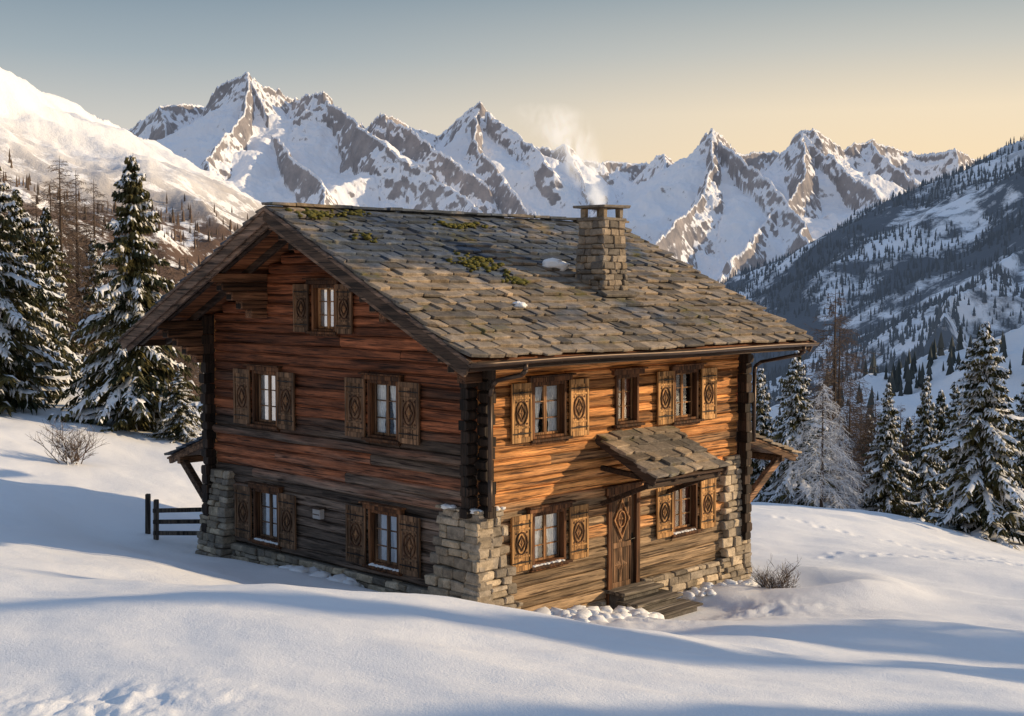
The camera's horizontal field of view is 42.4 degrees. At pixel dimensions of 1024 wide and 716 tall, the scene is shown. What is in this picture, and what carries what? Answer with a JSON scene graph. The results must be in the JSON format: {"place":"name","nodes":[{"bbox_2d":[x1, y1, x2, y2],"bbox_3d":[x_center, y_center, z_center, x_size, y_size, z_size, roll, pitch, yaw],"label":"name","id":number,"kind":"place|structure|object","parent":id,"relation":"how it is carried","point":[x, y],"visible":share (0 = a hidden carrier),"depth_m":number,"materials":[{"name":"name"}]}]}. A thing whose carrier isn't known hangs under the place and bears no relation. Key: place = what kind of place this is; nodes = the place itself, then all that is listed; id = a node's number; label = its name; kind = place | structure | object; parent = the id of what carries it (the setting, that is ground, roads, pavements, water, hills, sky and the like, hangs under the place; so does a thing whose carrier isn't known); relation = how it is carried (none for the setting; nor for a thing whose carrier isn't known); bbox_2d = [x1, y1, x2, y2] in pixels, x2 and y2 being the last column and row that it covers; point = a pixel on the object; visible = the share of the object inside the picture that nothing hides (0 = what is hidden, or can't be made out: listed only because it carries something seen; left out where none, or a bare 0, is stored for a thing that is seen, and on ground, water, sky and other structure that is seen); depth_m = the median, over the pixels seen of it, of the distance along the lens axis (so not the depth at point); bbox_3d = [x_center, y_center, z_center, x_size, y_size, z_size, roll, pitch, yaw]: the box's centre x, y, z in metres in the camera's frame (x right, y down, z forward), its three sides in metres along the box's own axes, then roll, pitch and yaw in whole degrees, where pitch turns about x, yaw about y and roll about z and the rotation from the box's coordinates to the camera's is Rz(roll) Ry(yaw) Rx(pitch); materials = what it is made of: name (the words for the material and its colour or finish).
{"place":"outdoors","nodes":[
{"label":"outdoors","id":0,"kind":"place"},
{"bbox_2d":[0,67,264,393],"bbox_3d":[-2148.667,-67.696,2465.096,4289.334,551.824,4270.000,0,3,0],"label":"mountain slope","id":1,"kind":"structure","parent":0,"point":[40,132],"depth_m":920.33,"materials":[{"name":"white snow"}]},
{"bbox_2d":[3,148,247,320],"bbox_3d":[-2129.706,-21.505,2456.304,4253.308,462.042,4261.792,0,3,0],"label":"forest","id":2,"kind":"object","parent":1,"relation":"on","point":[28,183],"depth_m":807.93,"materials":[{"name":"plant"}]},
{"bbox_2d":[0,385,1023,715],"bbox_3d":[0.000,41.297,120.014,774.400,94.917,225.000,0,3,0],"label":"ground","id":3,"kind":"structure","parent":0,"point":[108,607],"depth_m":15.69,"materials":[{"name":"white snow"}]},
{"bbox_2d":[0,172,42,280],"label":"larch tree","id":4,"kind":"object","parent":3,"relation":"on","point":[3,213],"visible":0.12,"depth_m":65.69,"materials":[{"name":"brown plant"}]},
{"bbox_2d":[0,167,80,416],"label":"spruce tree","id":5,"kind":"object","parent":3,"relation":"on","point":[16,390],"visible":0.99,"depth_m":43.81,"materials":[{"name":"green plant"}]},
{"bbox_2d":[2,188,78,400],"bbox_3d":[-17.719,-2.106,46.649,4.558,7.783,4.693,-1,4,-25],"label":"spruce tree","id":6,"kind":"object","parent":3,"relation":"on","point":[24,222],"visible":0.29,"depth_m":46.80,"materials":[{"name":"green plant"}]},
{"bbox_2d":[24,194,75,333],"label":"larch tree","id":7,"kind":"object","parent":3,"relation":"on","point":[35,213],"visible":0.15,"depth_m":63.70,"materials":[{"name":"brown plant"}]},
{"bbox_2d":[28,184,84,362],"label":"larch tree","id":8,"kind":"object","parent":3,"relation":"on","point":[57,227],"visible":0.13,"depth_m":71.64,"materials":[{"name":"brown plant"}]},
{"bbox_2d":[29,206,98,380],"bbox_3d":[-19.688,-2.420,55.723,4.236,8.031,3.998,2,4,38],"label":"spruce tree","id":9,"kind":"object","parent":3,"relation":"on","point":[48,237],"visible":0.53,"depth_m":55.65,"materials":[{"name":"green plant"}]},
{"bbox_2d":[27,414,109,465],"bbox_3d":[-12.400,2.299,36.812,2.224,1.569,1.525,-1,3,-20],"label":"shrub","id":10,"kind":"object","parent":3,"relation":"on","point":[70,450],"visible":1,"depth_m":36.61,"materials":[{"name":"plant"}]},
{"bbox_2d":[32,159,111,381],"bbox_3d":[-20.359,-3.596,57.708,5.716,10.455,6.399,1,3,16],"label":"larch tree","id":11,"kind":"object","parent":3,"relation":"on","point":[61,241],"visible":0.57,"depth_m":57.69,"materials":[{"name":"brown plant"}]},
{"bbox_2d":[52,170,114,366],"bbox_3d":[-20.094,-3.393,60.389,6.273,10.250,5.604,0,3,-6],"label":"larch tree","id":12,"kind":"object","parent":3,"relation":"on","point":[81,246],"visible":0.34,"depth_m":59.70,"materials":[{"name":"brown plant"}]},
{"bbox_2d":[64,224,108,300],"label":"larch tree","id":13,"kind":"object","parent":3,"relation":"on","point":[81,253],"visible":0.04,"depth_m":75.68,"materials":[{"name":"brown plant"}]},
{"bbox_2d":[57,179,118,339],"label":"larch tree","id":14,"kind":"object","parent":3,"relation":"on","point":[95,204],"visible":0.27,"depth_m":63.70,"materials":[{"name":"brown plant"}]},
{"bbox_2d":[70,238,119,388],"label":"spruce tree","id":15,"kind":"object","parent":3,"relation":"on","point":[91,252],"visible":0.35,"depth_m":59.64,"materials":[{"name":"green plant"}]},
{"bbox_2d":[47,154,202,431],"bbox_3d":[-12.582,-1.827,44.162,6.012,9.981,5.401,0,3,-6],"label":"spruce tree","id":16,"kind":"object","parent":3,"relation":"on","point":[127,387],"visible":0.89,"depth_m":43.44,"materials":[{"name":"green plant"}]},
{"bbox_2d":[142,371,201,443],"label":"spruce tree","id":17,"kind":"object","parent":3,"relation":"on","point":[181,428],"visible":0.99,"depth_m":42.94,"materials":[{"name":"green plant"}]},
{"bbox_2d":[145,494,201,539],"bbox_3d":[-7.465,3.957,30.762,2.280,1.527,0.528,0,3,0],"label":"fence","id":18,"kind":"object","parent":3,"relation":"on","point":[157,510],"visible":0.55,"depth_m":30.58,"materials":[{"name":"brown wood"}]},
{"bbox_2d":[153,240,195,390],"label":"larch tree","id":19,"kind":"object","parent":3,"relation":"on","point":[162,257],"visible":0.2,"depth_m":63.90,"materials":[{"name":"brown plant"}]},
{"bbox_2d":[163,348,197,394],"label":"larch tree","id":20,"kind":"object","parent":3,"relation":"on","point":[183,372],"visible":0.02,"depth_m":80.61,"materials":[{"name":"brown plant"}]},
{"bbox_2d":[161,256,203,398],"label":"larch tree","id":21,"kind":"object","parent":3,"relation":"on","point":[183,360],"visible":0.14,"depth_m":61.85,"materials":[{"name":"brown plant"}]},
{"bbox_2d":[178,354,202,410],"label":"larch tree","id":22,"kind":"object","parent":3,"relation":"on","point":[197,382],"visible":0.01,"depth_m":76.09,"materials":[{"name":"brown plant"}]},
{"bbox_2d":[117,202,818,618],"bbox_3d":[-0.668,1.357,29.560,12.148,9.197,12.051,3,5,45],"label":"chalet","id":23,"kind":"object","parent":3,"relation":"on","point":[519,412],"visible":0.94,"depth_m":25.77,"materials":[{"name":"brown wood"}]},
{"bbox_2d":[233,364,294,431],"bbox_3d":[-5.122,0.819,27.591,2.170,1.360,0.340,3,5,45],"label":"window","id":24,"kind":"structure","parent":23,"relation":"in","point":[273,390],"depth_m":27.67,"materials":[{"name":"brown wood"}]},
{"bbox_2d":[234,481,295,549],"bbox_3d":[-5.122,3.290,27.730,2.170,1.310,0.340,3,5,45],"label":"window","id":25,"kind":"structure","parent":23,"relation":"in","point":[274,511],"depth_m":27.83,"materials":[{"name":"brown wood"}]},
{"bbox_2d":[293,278,352,336],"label":"window","id":26,"kind":"structure","parent":23,"relation":"in","point":[331,305],"depth_m":26.14,"materials":[{"name":"brown wood"}]},
{"bbox_2d":[344,372,419,445],"bbox_3d":[-2.395,0.955,24.905,2.170,1.330,0.340,3,5,45],"label":"window","id":27,"kind":"structure","parent":23,"relation":"in","point":[405,396],"depth_m":24.97,"materials":[{"name":"brown wood"}]},
{"bbox_2d":[345,501,420,577],"bbox_3d":[-2.395,3.416,25.044,2.170,1.300,0.340,3,5,45],"label":"window","id":28,"kind":"structure","parent":23,"relation":"in","point":[394,537],"depth_m":25.09,"materials":[{"name":"brown wood"}]},
{"bbox_2d":[511,373,588,444],"bbox_3d":[0.657,0.933,24.408,0.340,1.270,2.090,3,5,45],"label":"window","id":29,"kind":"structure","parent":23,"relation":"in","point":[525,397],"depth_m":24.46,"materials":[{"name":"brown wood"}]},
{"bbox_2d":[511,500,588,572],"bbox_3d":[0.657,3.299,24.541,0.340,1.210,2.090,3,5,45],"label":"window","id":30,"kind":"structure","parent":23,"relation":"in","point":[525,529],"depth_m":24.60,"materials":[{"name":"brown wood"}]},
{"bbox_2d":[602,480,644,605],"bbox_3d":[2.152,3.751,26.114,0.300,2.570,1.180,3,5,45],"label":"door","id":31,"kind":"structure","parent":23,"relation":"in","point":[622,515],"depth_m":26.11,"materials":[{"name":"brown wood"}]},
{"bbox_2d":[610,366,648,429],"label":"window","id":32,"kind":"structure","parent":23,"relation":"in","point":[626,415],"depth_m":26.07,"materials":[{"name":"brown wood"}]},
{"bbox_2d":[656,478,715,538],"bbox_3d":[3.567,3.083,27.485,0.340,1.230,2.000,3,5,45],"label":"window","id":33,"kind":"structure","parent":23,"relation":"in","point":[668,509],"depth_m":27.67,"materials":[{"name":"brown wood"}]},
{"bbox_2d":[657,362,716,425],"bbox_3d":[3.567,0.747,27.354,0.340,1.270,2.000,3,5,45],"label":"window","id":34,"kind":"structure","parent":23,"relation":"in","point":[666,380],"depth_m":27.40,"materials":[{"name":"brown wood"}]},
{"bbox_2d":[267,565,759,621],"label":"snow clumps","id":35,"kind":"object","parent":3,"relation":"on","point":[582,613],"visible":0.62,"depth_m":24.50,"materials":[{"name":"white snow"}]},
{"bbox_2d":[750,368,779,502],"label":"spruce tree","id":36,"kind":"object","parent":3,"relation":"on","point":[765,420],"visible":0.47,"depth_m":59.90,"materials":[{"name":"green plant"}]},
{"bbox_2d":[743,554,800,588],"bbox_3d":[5.428,4.549,27.254,1.267,0.991,1.093,-2,4,-30],"label":"shrub","id":37,"kind":"object","parent":3,"relation":"on","point":[766,581],"visible":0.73,"depth_m":27.20,"materials":[{"name":"plant"}]},
{"bbox_2d":[752,350,837,507],"bbox_3d":[12.205,3.572,57.132,4.410,7.807,4.817,-1,3,-11],"label":"spruce tree","id":38,"kind":"object","parent":3,"relation":"on","point":[795,402],"visible":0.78,"depth_m":56.82,"materials":[{"name":"green plant"}]},
{"bbox_2d":[777,380,870,509],"bbox_3d":[13.293,4.072,55.509,4.234,6.559,4.440,3,4,41],"label":"frosted tree","id":39,"kind":"object","parent":3,"relation":"on","point":[821,482],"visible":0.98,"depth_m":55.28,"materials":[{"name":"white plant"}]},
{"bbox_2d":[776,288,879,506],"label":"larch tree","id":40,"kind":"object","parent":3,"relation":"on","point":[835,378],"visible":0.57,"depth_m":66.02,"materials":[{"name":"brown plant"}]},
{"bbox_2d":[805,319,879,507],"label":"larch tree","id":41,"kind":"object","parent":3,"relation":"on","point":[843,366],"visible":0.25,"depth_m":70.06,"materials":[{"name":"brown plant"}]},
{"bbox_2d":[816,415,875,509],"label":"frosted tree","id":42,"kind":"object","parent":3,"relation":"on","point":[846,478],"visible":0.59,"depth_m":57.15,"materials":[{"name":"white plant"}]},
{"bbox_2d":[824,377,873,510],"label":"larch tree","id":43,"kind":"object","parent":3,"relation":"on","point":[850,411],"visible":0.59,"depth_m":60.20,"materials":[{"name":"brown plant"}]},
{"bbox_2d":[842,415,877,507],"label":"spruce tree","id":44,"kind":"object","parent":3,"relation":"on","point":[866,448],"visible":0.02,"depth_m":70.18,"materials":[{"name":"green plant"}]},
{"bbox_2d":[842,393,879,504],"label":"larch tree","id":45,"kind":"object","parent":3,"relation":"on","point":[860,415],"visible":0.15,"depth_m":72.23,"materials":[{"name":"brown plant"}]},
{"bbox_2d":[844,398,900,508],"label":"larch tree","id":46,"kind":"object","parent":3,"relation":"on","point":[870,428],"visible":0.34,"depth_m":64.34,"materials":[{"name":"brown plant"}]},
{"bbox_2d":[848,383,924,519],"bbox_3d":[16.226,4.394,57.188,3.109,6.664,3.249,-2,4,-38],"label":"spruce tree","id":47,"kind":"object","parent":3,"relation":"on","point":[885,445],"visible":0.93,"depth_m":57.03,"materials":[{"name":"green plant"}]},
{"bbox_2d":[891,405,914,515],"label":"larch tree","id":48,"kind":"object","parent":3,"relation":"on","point":[904,441],"visible":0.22,"depth_m":66.23,"materials":[{"name":"brown plant"}]},
{"bbox_2d":[895,417,915,509],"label":"spruce tree","id":49,"kind":"object","parent":3,"relation":"on","point":[909,423],"visible":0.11,"depth_m":70.19,"materials":[{"name":"green plant"}]},
{"bbox_2d":[902,413,920,439],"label":"larch tree","id":50,"kind":"object","parent":3,"relation":"on","point":[914,416],"visible":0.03,"depth_m":76.32,"materials":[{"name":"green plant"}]},
{"bbox_2d":[902,376,949,523],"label":"spruce tree","id":51,"kind":"object","parent":3,"relation":"on","point":[927,435],"visible":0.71,"depth_m":59.97,"materials":[{"name":"green plant"}]},
{"bbox_2d":[933,390,947,506],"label":"spruce tree","id":52,"kind":"object","parent":3,"relation":"on","point":[939,418],"visible":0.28,"depth_m":66.10,"materials":[{"name":"green plant"}]},
{"bbox_2d":[933,387,961,507],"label":"spruce tree","id":53,"kind":"object","parent":3,"relation":"on","point":[952,416],"visible":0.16,"depth_m":64.11,"materials":[{"name":"green plant"}]},
{"bbox_2d":[919,321,1023,550],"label":"spruce tree","id":54,"kind":"object","parent":3,"relation":"on","point":[980,442],"visible":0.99,"depth_m":49.66,"materials":[{"name":"green plant"}]},
{"bbox_2d":[1005,381,1023,536],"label":"spruce tree","id":55,"kind":"object","parent":3,"relation":"on","point":[1020,413],"visible":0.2,"depth_m":56.18,"materials":[{"name":"green plant"}]},
{"bbox_2d":[0,0,1023,163],"label":"sky","id":56,"kind":"structure","parent":0,"point":[629,81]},
{"bbox_2d":[126,72,978,283],"bbox_3d":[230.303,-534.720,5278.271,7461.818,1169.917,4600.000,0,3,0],"label":"mountain range","id":57,"kind":"structure","parent":0,"point":[714,205],"depth_m":4813.90,"materials":[{"name":"white snow"}]},
{"bbox_2d":[724,140,1023,405],"bbox_3d":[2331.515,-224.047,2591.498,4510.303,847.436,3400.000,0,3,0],"label":"mountain slope","id":58,"kind":"structure","parent":0,"point":[967,208],"depth_m":1859.28,"materials":[{"name":"white snow"}]},
{"bbox_2d":[718,137,1023,407],"bbox_3d":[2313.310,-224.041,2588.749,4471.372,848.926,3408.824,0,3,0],"label":"forest","id":59,"kind":"object","parent":58,"relation":"on","point":[919,350],"visible":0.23,"depth_m":1824.49,"materials":[{"name":"green plant"}]},
{"bbox_2d":[751,325,1023,492],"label":"hill","id":60,"kind":"structure","parent":0,"point":[943,381],"depth_m":365.80,"materials":[{"name":"white snow"}]},
{"bbox_2d":[772,324,1023,449],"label":"forest","id":61,"kind":"object","parent":60,"relation":"on","point":[894,378],"visible":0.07,"depth_m":390.86,"materials":[{"name":"green plant"}]}
]}

